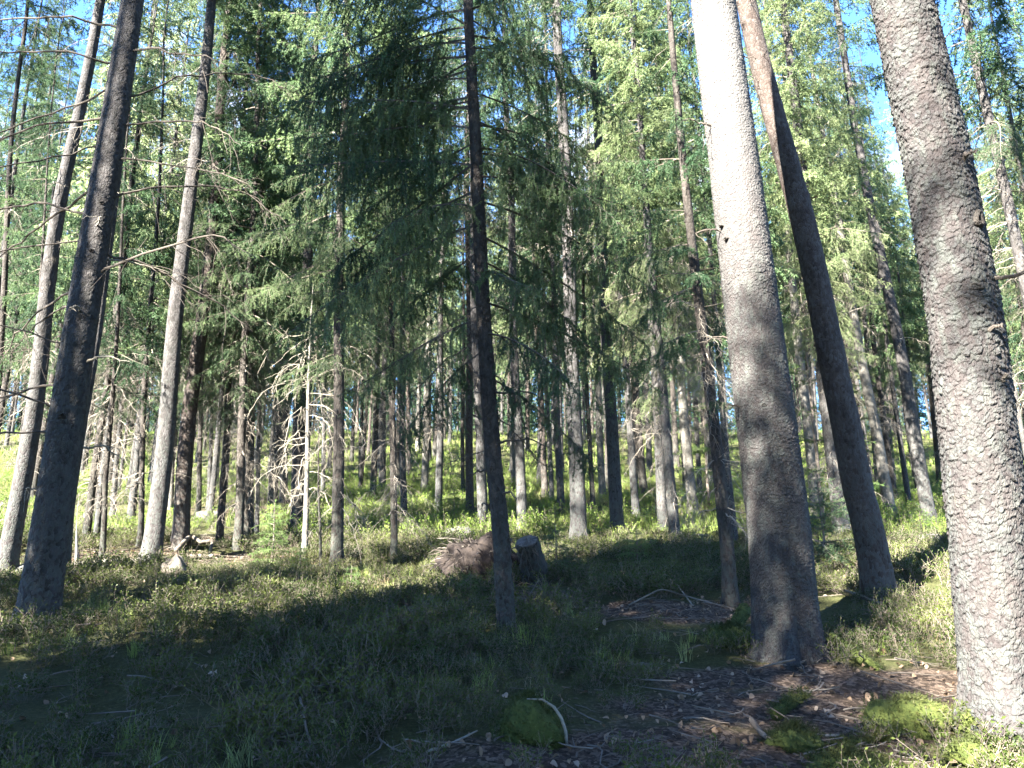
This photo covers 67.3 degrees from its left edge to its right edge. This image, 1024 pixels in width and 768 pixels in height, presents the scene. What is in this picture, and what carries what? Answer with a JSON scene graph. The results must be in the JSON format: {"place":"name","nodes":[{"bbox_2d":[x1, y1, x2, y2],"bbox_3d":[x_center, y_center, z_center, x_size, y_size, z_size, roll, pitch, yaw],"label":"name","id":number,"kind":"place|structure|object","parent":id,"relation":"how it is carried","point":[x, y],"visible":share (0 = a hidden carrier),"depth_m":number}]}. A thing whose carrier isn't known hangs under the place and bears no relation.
{"place":"outdoors","nodes":[
{"label":"outdoors","id":0,"kind":"place"},
{"bbox_2d":[1,533,956,767],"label":"fallen leaves","id":1,"kind":"object","parent":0,"point":[508,761],"depth_m":4.84},
{"bbox_2d":[0,433,1023,767],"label":"ground","id":2,"kind":"structure","parent":0,"point":[496,753],"depth_m":5.00},
{"bbox_2d":[1,34,60,450],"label":"spruce tree","id":3,"kind":"object","parent":2,"relation":"on","point":[21,308],"visible":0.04,"depth_m":26.75},
{"bbox_2d":[0,1,67,447],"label":"spruce tree","id":4,"kind":"object","parent":2,"relation":"on","point":[19,112],"visible":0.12,"depth_m":25.56},
{"bbox_2d":[0,0,77,407],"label":"spruce tree","id":5,"kind":"object","parent":2,"relation":"on","point":[28,218],"visible":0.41,"depth_m":18.55},
{"bbox_2d":[0,0,86,392],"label":"spruce tree","id":6,"kind":"object","parent":2,"relation":"on","point":[28,4],"visible":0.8,"depth_m":11.86},
{"bbox_2d":[0,37,89,491],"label":"spruce tree","id":7,"kind":"object","parent":2,"relation":"on","point":[31,306],"visible":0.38,"depth_m":17.06},
{"bbox_2d":[0,0,90,460],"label":"spruce tree","id":8,"kind":"object","parent":2,"relation":"on","point":[5,386],"visible":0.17,"depth_m":20.79},
{"bbox_2d":[0,0,92,552],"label":"spruce tree","id":9,"kind":"object","parent":2,"relation":"on","point":[61,267],"visible":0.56,"depth_m":11.28},
{"bbox_2d":[0,0,167,573],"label":"spruce tree","id":10,"kind":"object","parent":2,"relation":"on","point":[13,527],"visible":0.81,"depth_m":9.94},
{"bbox_2d":[29,2,140,501],"bbox_3d":[-13.775,-5.418,24.501,3.120,18.968,3.024,-4,-15,19],"label":"spruce tree","id":11,"kind":"object","parent":2,"relation":"on","point":[35,477],"visible":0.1,"depth_m":24.36},
{"bbox_2d":[29,1,191,567],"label":"spruce tree","id":12,"kind":"object","parent":2,"relation":"on","point":[100,325],"visible":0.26,"depth_m":10.07},
{"bbox_2d":[52,29,173,555],"bbox_3d":[-5.973,-1.749,11.857,1.948,9.125,1.951,0,-14,0],"label":"spruce tree","id":13,"kind":"object","parent":2,"relation":"on","point":[119,298],"visible":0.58,"depth_m":11.70},
{"bbox_2d":[32,0,198,544],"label":"spruce tree","id":14,"kind":"object","parent":2,"relation":"on","point":[97,521],"visible":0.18,"depth_m":13.63},
{"bbox_2d":[50,0,189,546],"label":"spruce tree","id":15,"kind":"object","parent":2,"relation":"on","point":[94,476],"visible":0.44,"depth_m":13.16},
{"bbox_2d":[33,0,208,523],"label":"spruce tree","id":16,"kind":"object","parent":2,"relation":"on","point":[143,140],"visible":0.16,"depth_m":17.44},
{"bbox_2d":[87,115,165,514],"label":"spruce tree","id":17,"kind":"object","parent":2,"relation":"on","point":[114,494],"visible":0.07,"depth_m":19.72},
{"bbox_2d":[71,0,228,546],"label":"spruce tree","id":18,"kind":"object","parent":2,"relation":"on","point":[163,312],"visible":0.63,"depth_m":13.00},
{"bbox_2d":[0,0,313,629],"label":"spruce tree","id":19,"kind":"object","parent":2,"relation":"on","point":[43,574],"visible":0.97,"depth_m":7.53},
{"bbox_2d":[106,0,228,521],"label":"spruce tree","id":20,"kind":"object","parent":2,"relation":"on","point":[134,492],"visible":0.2,"depth_m":19.22},
{"bbox_2d":[140,48,218,509],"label":"spruce tree","id":21,"kind":"object","parent":2,"relation":"on","point":[170,501],"visible":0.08,"depth_m":20.96},
{"bbox_2d":[130,1,233,483],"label":"spruce tree","id":22,"kind":"object","parent":2,"relation":"on","point":[156,428],"visible":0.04,"depth_m":31.14},
{"bbox_2d":[155,75,241,512],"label":"spruce tree","id":23,"kind":"object","parent":2,"relation":"on","point":[199,467],"visible":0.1,"depth_m":19.71},
{"bbox_2d":[139,0,263,560],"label":"spruce tree","id":24,"kind":"object","parent":2,"relation":"on","point":[154,532],"visible":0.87,"depth_m":11.49},
{"bbox_2d":[179,127,243,509],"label":"spruce tree","id":25,"kind":"object","parent":2,"relation":"on","point":[210,453],"visible":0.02,"depth_m":20.55},
{"bbox_2d":[137,0,296,549],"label":"spruce tree","id":26,"kind":"object","parent":2,"relation":"on","point":[181,526],"visible":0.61,"depth_m":12.70},
{"bbox_2d":[154,0,296,545],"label":"spruce tree","id":27,"kind":"object","parent":2,"relation":"on","point":[227,427],"visible":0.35,"depth_m":13.24},
{"bbox_2d":[198,127,279,521],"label":"spruce tree","id":28,"kind":"object","parent":2,"relation":"on","point":[212,499],"visible":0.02,"depth_m":17.78},
{"bbox_2d":[157,0,328,551],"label":"spruce tree","id":29,"kind":"object","parent":2,"relation":"on","point":[241,403],"visible":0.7,"depth_m":12.97},
{"bbox_2d":[195,17,317,533],"bbox_3d":[-4.721,-2.358,14.703,2.160,10.968,2.196,0,-14,0],"label":"spruce tree","id":30,"kind":"object","parent":2,"relation":"on","point":[252,485],"visible":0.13,"depth_m":13.99},
{"bbox_2d":[201,93,317,534],"bbox_3d":[-4.772,-1.841,15.093,2.201,9.988,2.003,0,-14,0],"label":"spruce tree","id":31,"kind":"object","parent":2,"relation":"on","point":[256,519],"visible":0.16,"depth_m":14.49},
{"bbox_2d":[185,0,334,538],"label":"spruce tree","id":32,"kind":"object","parent":2,"relation":"on","point":[290,194],"visible":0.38,"depth_m":13.45},
{"bbox_2d":[241,499,294,566],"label":"young spruce","id":33,"kind":"object","parent":2,"relation":"on","point":[278,535],"visible":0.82,"depth_m":10.43},
{"bbox_2d":[227,1,332,517],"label":"spruce tree","id":34,"kind":"object","parent":2,"relation":"on","point":[274,473],"visible":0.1,"depth_m":18.85},
{"bbox_2d":[266,73,331,502],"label":"spruce tree","id":35,"kind":"object","parent":2,"relation":"on","point":[281,490],"visible":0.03,"depth_m":22.97},
{"bbox_2d":[245,289,363,557],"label":"dead spruce","id":36,"kind":"object","parent":2,"relation":"on","point":[305,527],"visible":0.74,"depth_m":11.51},
{"bbox_2d":[227,0,388,531],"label":"spruce tree","id":37,"kind":"object","parent":2,"relation":"on","point":[307,254],"visible":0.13,"depth_m":15.91},
{"bbox_2d":[289,177,353,495],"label":"spruce tree","id":38,"kind":"object","parent":2,"relation":"on","point":[324,439],"visible":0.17,"depth_m":25.83},
{"bbox_2d":[230,0,464,568],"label":"spruce tree","id":39,"kind":"object","parent":2,"relation":"on","point":[338,519],"visible":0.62,"depth_m":10.95},
{"bbox_2d":[344,206,399,488],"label":"spruce tree","id":40,"kind":"object","parent":2,"relation":"on","point":[361,475],"visible":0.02,"depth_m":28.30},
{"bbox_2d":[334,1,415,499],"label":"spruce tree","id":41,"kind":"object","parent":2,"relation":"on","point":[375,428],"visible":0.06,"depth_m":22.94},
{"bbox_2d":[352,83,418,493],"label":"spruce tree","id":42,"kind":"object","parent":2,"relation":"on","point":[382,459],"visible":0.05,"depth_m":26.95},
{"bbox_2d":[322,0,467,559],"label":"spruce tree","id":43,"kind":"object","parent":2,"relation":"on","point":[394,505],"visible":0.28,"depth_m":11.29},
{"bbox_2d":[347,0,468,521],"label":"spruce tree","id":44,"kind":"object","parent":2,"relation":"on","point":[402,465],"visible":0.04,"depth_m":17.59},
{"bbox_2d":[375,67,453,485],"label":"spruce tree","id":45,"kind":"object","parent":2,"relation":"on","point":[397,460],"visible":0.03,"depth_m":30.12},
{"bbox_2d":[395,30,465,492],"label":"spruce tree","id":46,"kind":"object","parent":2,"relation":"on","point":[425,470],"visible":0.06,"depth_m":25.94},
{"bbox_2d":[399,0,486,506],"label":"spruce tree","id":47,"kind":"object","parent":2,"relation":"on","point":[439,456],"visible":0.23,"depth_m":20.84},
{"bbox_2d":[249,0,672,637],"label":"spruce tree","id":48,"kind":"object","parent":2,"relation":"on","point":[363,158],"visible":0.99,"depth_m":7.08},
{"bbox_2d":[426,115,499,495],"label":"spruce tree","id":49,"kind":"object","parent":2,"relation":"on","point":[462,445],"visible":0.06,"depth_m":24.92},
{"bbox_2d":[407,0,527,531],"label":"spruce tree","id":50,"kind":"object","parent":2,"relation":"on","point":[481,483],"visible":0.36,"depth_m":16.64},
{"bbox_2d":[0,466,946,537],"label":"bilberry carpet","id":51,"kind":"object","parent":2,"relation":"on","point":[887,514],"visible":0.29,"depth_m":17.66},
{"bbox_2d":[0,474,946,548],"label":"slope grass","id":52,"kind":"structure","parent":2,"relation":"on","point":[567,496],"depth_m":17.34},
{"bbox_2d":[0,533,948,767],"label":"grass","id":53,"kind":"structure","parent":2,"relation":"on","point":[158,757],"depth_m":5.79},
{"bbox_2d":[425,0,525,515],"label":"spruce tree","id":54,"kind":"object","parent":2,"relation":"on","point":[469,483],"visible":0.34,"depth_m":18.73},
{"bbox_2d":[0,523,961,767],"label":"twig litter","id":55,"kind":"object","parent":2,"relation":"on","point":[591,747],"visible":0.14,"depth_m":4.85},
{"bbox_2d":[416,531,548,587],"bbox_3d":[-0.353,2.207,9.186,1.610,0.907,1.268,0,-14,0],"label":"uprooted stump","id":56,"kind":"object","parent":2,"relation":"on","point":[477,554],"visible":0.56,"depth_m":9.10},
{"bbox_2d":[0,429,1021,481],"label":"grass","id":57,"kind":"structure","parent":2,"relation":"on","point":[418,459],"depth_m":46.77},
{"bbox_2d":[0,521,1023,767],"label":"bilberry bushes","id":58,"kind":"object","parent":2,"relation":"on","point":[292,595],"visible":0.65,"depth_m":5.94},
{"bbox_2d":[448,0,577,528],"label":"spruce tree","id":59,"kind":"object","parent":2,"relation":"on","point":[521,500],"visible":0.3,"depth_m":17.04},
{"bbox_2d":[2,251,1023,433],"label":"distant woods","id":60,"kind":"object","parent":2,"relation":"on","point":[620,417],"visible":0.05,"depth_m":83.56},
{"bbox_2d":[485,104,541,488],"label":"spruce tree","id":61,"kind":"object","parent":2,"relation":"on","point":[512,450],"visible":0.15,"depth_m":28.82},
{"bbox_2d":[482,686,576,749],"bbox_3d":[0.085,1.774,4.032,0.508,0.374,0.436,0,-14,0],"label":"mossy boulder","id":62,"kind":"object","parent":2,"relation":"on","point":[523,718],"visible":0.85,"depth_m":3.93},
{"bbox_2d":[493,4,578,497],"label":"spruce tree","id":63,"kind":"object","parent":2,"relation":"on","point":[544,482],"visible":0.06,"depth_m":24.24},
{"bbox_2d":[497,12,586,502],"bbox_3d":[0.886,-4.354,23.247,2.778,16.250,2.910,0,-14,0],"label":"spruce tree","id":64,"kind":"object","parent":2,"relation":"on","point":[551,483],"visible":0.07,"depth_m":22.45},
{"bbox_2d":[497,0,597,514],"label":"spruce tree","id":65,"kind":"object","parent":2,"relation":"on","point":[559,472],"visible":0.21,"depth_m":19.66},
{"bbox_2d":[539,523,581,580],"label":"young spruce","id":66,"kind":"object","parent":2,"relation":"on","point":[561,546],"visible":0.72,"depth_m":9.67},
{"bbox_2d":[501,0,626,539],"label":"spruce tree","id":67,"kind":"object","parent":2,"relation":"on","point":[578,518],"visible":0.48,"depth_m":13.27},
{"bbox_2d":[537,61,639,511],"bbox_3d":[1.895,-2.908,20.310,2.855,12.942,2.533,0,-14,0],"label":"spruce tree","id":68,"kind":"object","parent":2,"relation":"on","point":[590,455],"visible":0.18,"depth_m":19.41},
{"bbox_2d":[545,15,633,501],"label":"spruce tree","id":69,"kind":"object","parent":2,"relation":"on","point":[600,460],"visible":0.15,"depth_m":23.66},
{"bbox_2d":[519,0,677,533],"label":"spruce tree","id":70,"kind":"object","parent":2,"relation":"on","point":[595,77],"visible":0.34,"depth_m":14.81},
{"bbox_2d":[570,0,672,515],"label":"spruce tree","id":71,"kind":"object","parent":2,"relation":"on","point":[633,474],"visible":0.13,"depth_m":19.09},
{"bbox_2d":[580,13,669,496],"bbox_3d":[3.820,-5.001,25.746,3.407,18.068,2.892,0,-14,0],"label":"spruce tree","id":72,"kind":"object","parent":2,"relation":"on","point":[641,470],"visible":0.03,"depth_m":24.03},
{"bbox_2d":[614,526,656,563],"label":"young spruce","id":73,"kind":"object","parent":2,"relation":"on","point":[631,546],"visible":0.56,"depth_m":9.85},
{"bbox_2d":[576,0,707,530],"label":"spruce tree","id":74,"kind":"object","parent":2,"relation":"on","point":[660,479],"visible":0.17,"depth_m":15.04},
{"bbox_2d":[615,197,674,475],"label":"spruce tree","id":75,"kind":"object","parent":2,"relation":"on","point":[649,456],"visible":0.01,"depth_m":36.03},
{"bbox_2d":[573,0,730,537],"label":"spruce tree","id":76,"kind":"object","parent":2,"relation":"on","point":[637,76],"visible":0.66,"depth_m":13.20},
{"bbox_2d":[649,72,695,466],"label":"spruce tree","id":77,"kind":"object","parent":2,"relation":"on","point":[675,450],"visible":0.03,"depth_m":41.39},
{"bbox_2d":[624,0,721,492],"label":"spruce tree","id":78,"kind":"object","parent":2,"relation":"on","point":[683,477],"visible":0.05,"depth_m":29.71},
{"bbox_2d":[618,0,729,513],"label":"spruce tree","id":79,"kind":"object","parent":2,"relation":"on","point":[687,454],"visible":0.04,"depth_m":19.70},
{"bbox_2d":[657,72,716,490],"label":"spruce tree","id":80,"kind":"object","parent":2,"relation":"on","point":[698,460],"visible":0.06,"depth_m":26.23},
{"bbox_2d":[589,0,824,607],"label":"spruce tree","id":81,"kind":"object","parent":2,"relation":"on","point":[730,596],"visible":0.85,"depth_m":8.38},
{"bbox_2d":[672,330,742,509],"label":"young spruce","id":82,"kind":"object","parent":2,"relation":"on","point":[703,450],"visible":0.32,"depth_m":19.80},
{"bbox_2d":[628,0,799,549],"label":"spruce tree","id":83,"kind":"object","parent":2,"relation":"on","point":[707,214],"visible":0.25,"depth_m":13.11},
{"bbox_2d":[696,617,750,648],"bbox_3d":[1.743,2.009,6.131,0.580,0.292,0.384,0,-14,0],"label":"moss hummock","id":84,"kind":"object","parent":2,"relation":"on","point":[738,628],"visible":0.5,"depth_m":6.08},
{"bbox_2d":[707,600,750,649],"bbox_3d":[1.765,1.940,6.199,0.521,0.391,0.619,0,-14,0],"label":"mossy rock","id":85,"kind":"object","parent":2,"relation":"on","point":[741,613],"visible":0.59,"depth_m":6.31},
{"bbox_2d":[680,0,831,671],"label":"spruce tree","id":86,"kind":"object","parent":2,"relation":"on","point":[786,623],"visible":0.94,"depth_m":6.07},
{"bbox_2d":[652,0,899,601],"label":"spruce tree","id":87,"kind":"object","parent":2,"relation":"on","point":[874,562],"visible":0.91,"depth_m":7.97},
{"bbox_2d":[765,684,813,720],"bbox_3d":[1.640,1.869,4.529,0.430,0.171,0.442,0,-14,0],"label":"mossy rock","id":88,"kind":"object","parent":2,"relation":"on","point":[785,705],"visible":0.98,"depth_m":4.47},
{"bbox_2d":[756,714,832,755],"bbox_3d":[1.452,1.838,3.990,0.395,0.230,0.342,0,-14,0],"label":"moss hummock","id":89,"kind":"object","parent":2,"relation":"on","point":[792,736],"visible":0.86,"depth_m":3.93},
{"bbox_2d":[742,0,847,515],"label":"spruce tree","id":90,"kind":"object","parent":2,"relation":"on","point":[804,400],"visible":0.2,"depth_m":18.83},
{"bbox_2d":[755,9,845,454],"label":"spruce tree","id":91,"kind":"object","parent":2,"relation":"on","point":[787,309],"visible":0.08,"depth_m":20.06},
{"bbox_2d":[739,0,903,533],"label":"spruce tree","id":92,"kind":"object","parent":2,"relation":"on","point":[800,138],"visible":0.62,"depth_m":14.06},
{"bbox_2d":[805,463,855,566],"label":"young spruce","id":93,"kind":"object","parent":2,"relation":"on","point":[830,529],"visible":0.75,"depth_m":10.16},
{"bbox_2d":[782,255,889,523],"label":"young spruce","id":94,"kind":"object","parent":2,"relation":"on","point":[814,441],"visible":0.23,"depth_m":14.64},
{"bbox_2d":[771,0,925,517],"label":"spruce tree","id":95,"kind":"object","parent":2,"relation":"on","point":[877,437],"visible":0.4,"depth_m":18.92},
{"bbox_2d":[797,736,900,767],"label":"moss hummock","id":96,"kind":"object","parent":2,"relation":"on","point":[821,759],"visible":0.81,"depth_m":3.67},
{"bbox_2d":[825,226,878,478],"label":"spruce tree","id":97,"kind":"object","parent":2,"relation":"on","point":[855,389],"visible":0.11,"depth_m":33.46},
{"bbox_2d":[821,34,891,493],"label":"spruce tree","id":98,"kind":"object","parent":2,"relation":"on","point":[866,334],"visible":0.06,"depth_m":27.24},
{"bbox_2d":[826,630,887,671],"bbox_3d":[2.426,1.892,5.466,0.281,0.281,0.682,0,-14,0],"label":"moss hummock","id":99,"kind":"object","parent":2,"relation":"on","point":[867,661],"visible":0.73,"depth_m":5.35},
{"bbox_2d":[778,0,938,525],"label":"spruce tree","id":100,"kind":"object","parent":2,"relation":"on","point":[923,485],"visible":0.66,"depth_m":17.23},
{"bbox_2d":[823,725,895,746],"bbox_3d":[1.829,1.857,4.043,0.429,0.127,0.174,0,-14,0],"label":"moss hummock","id":101,"kind":"object","parent":2,"relation":"on","point":[867,739],"visible":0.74,"depth_m":4.03},
{"bbox_2d":[821,36,916,498],"bbox_3d":[10.633,-4.035,23.080,2.605,15.786,2.721,-5,-16,17],"label":"spruce tree","id":102,"kind":"object","parent":2,"relation":"on","point":[880,392],"visible":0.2,"depth_m":22.47},
{"bbox_2d":[822,342,941,501],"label":"young spruce","id":103,"kind":"object","parent":2,"relation":"on","point":[893,452],"visible":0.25,"depth_m":22.70},
{"bbox_2d":[843,36,931,497],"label":"spruce tree","id":104,"kind":"object","parent":2,"relation":"on","point":[909,288],"visible":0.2,"depth_m":26.17},
{"bbox_2d":[843,55,934,508],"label":"spruce tree","id":105,"kind":"object","parent":2,"relation":"on","point":[887,354],"visible":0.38,"depth_m":20.76},
{"bbox_2d":[866,261,927,483],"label":"spruce tree","id":106,"kind":"object","parent":2,"relation":"on","point":[921,407],"visible":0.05,"depth_m":28.84},
{"bbox_2d":[866,138,938,459],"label":"spruce tree","id":107,"kind":"object","parent":2,"relation":"on","point":[920,336],"visible":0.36,"depth_m":23.82},
{"bbox_2d":[879,94,927,379],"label":"spruce tree","id":108,"kind":"object","parent":2,"relation":"on","point":[898,171],"visible":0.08,"depth_m":44.63},
{"bbox_2d":[857,688,957,739],"bbox_3d":[2.207,1.860,4.310,0.564,0.308,0.530,0,-14,0],"label":"moss hummock","id":109,"kind":"object","parent":2,"relation":"on","point":[905,707],"visible":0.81,"depth_m":4.21},
{"bbox_2d":[897,172,940,479],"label":"spruce tree","id":110,"kind":"object","parent":2,"relation":"on","point":[935,437],"visible":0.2,"depth_m":33.10},
{"bbox_2d":[866,0,1023,430],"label":"spruce tree","id":111,"kind":"object","parent":2,"relation":"on","point":[973,56],"visible":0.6,"depth_m":11.76},
{"bbox_2d":[869,0,1023,750],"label":"spruce tree","id":112,"kind":"object","parent":2,"relation":"on","point":[981,455],"visible":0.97,"depth_m":4.48},
{"bbox_2d":[931,729,1019,767],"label":"moss hummock","id":113,"kind":"object","parent":2,"relation":"on","point":[958,753],"visible":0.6,"depth_m":3.78},
{"bbox_2d":[948,0,1023,447],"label":"spruce tree","id":114,"kind":"object","parent":2,"relation":"on","point":[990,223],"visible":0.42,"depth_m":16.69},
{"bbox_2d":[972,144,1023,454],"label":"spruce tree","id":115,"kind":"object","parent":2,"relation":"on","point":[1020,424],"visible":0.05,"depth_m":40.14},
{"bbox_2d":[975,123,1023,444],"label":"spruce tree","id":116,"kind":"object","parent":2,"relation":"on","point":[1010,328],"visible":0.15,"depth_m":27.27},
{"bbox_2d":[978,78,1023,409],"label":"spruce tree","id":117,"kind":"object","parent":2,"relation":"on","point":[1015,336],"visible":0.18,"depth_m":18.87},
{"bbox_2d":[0,0,1023,430],"label":"sky","id":118,"kind":"structure","parent":0,"point":[872,57]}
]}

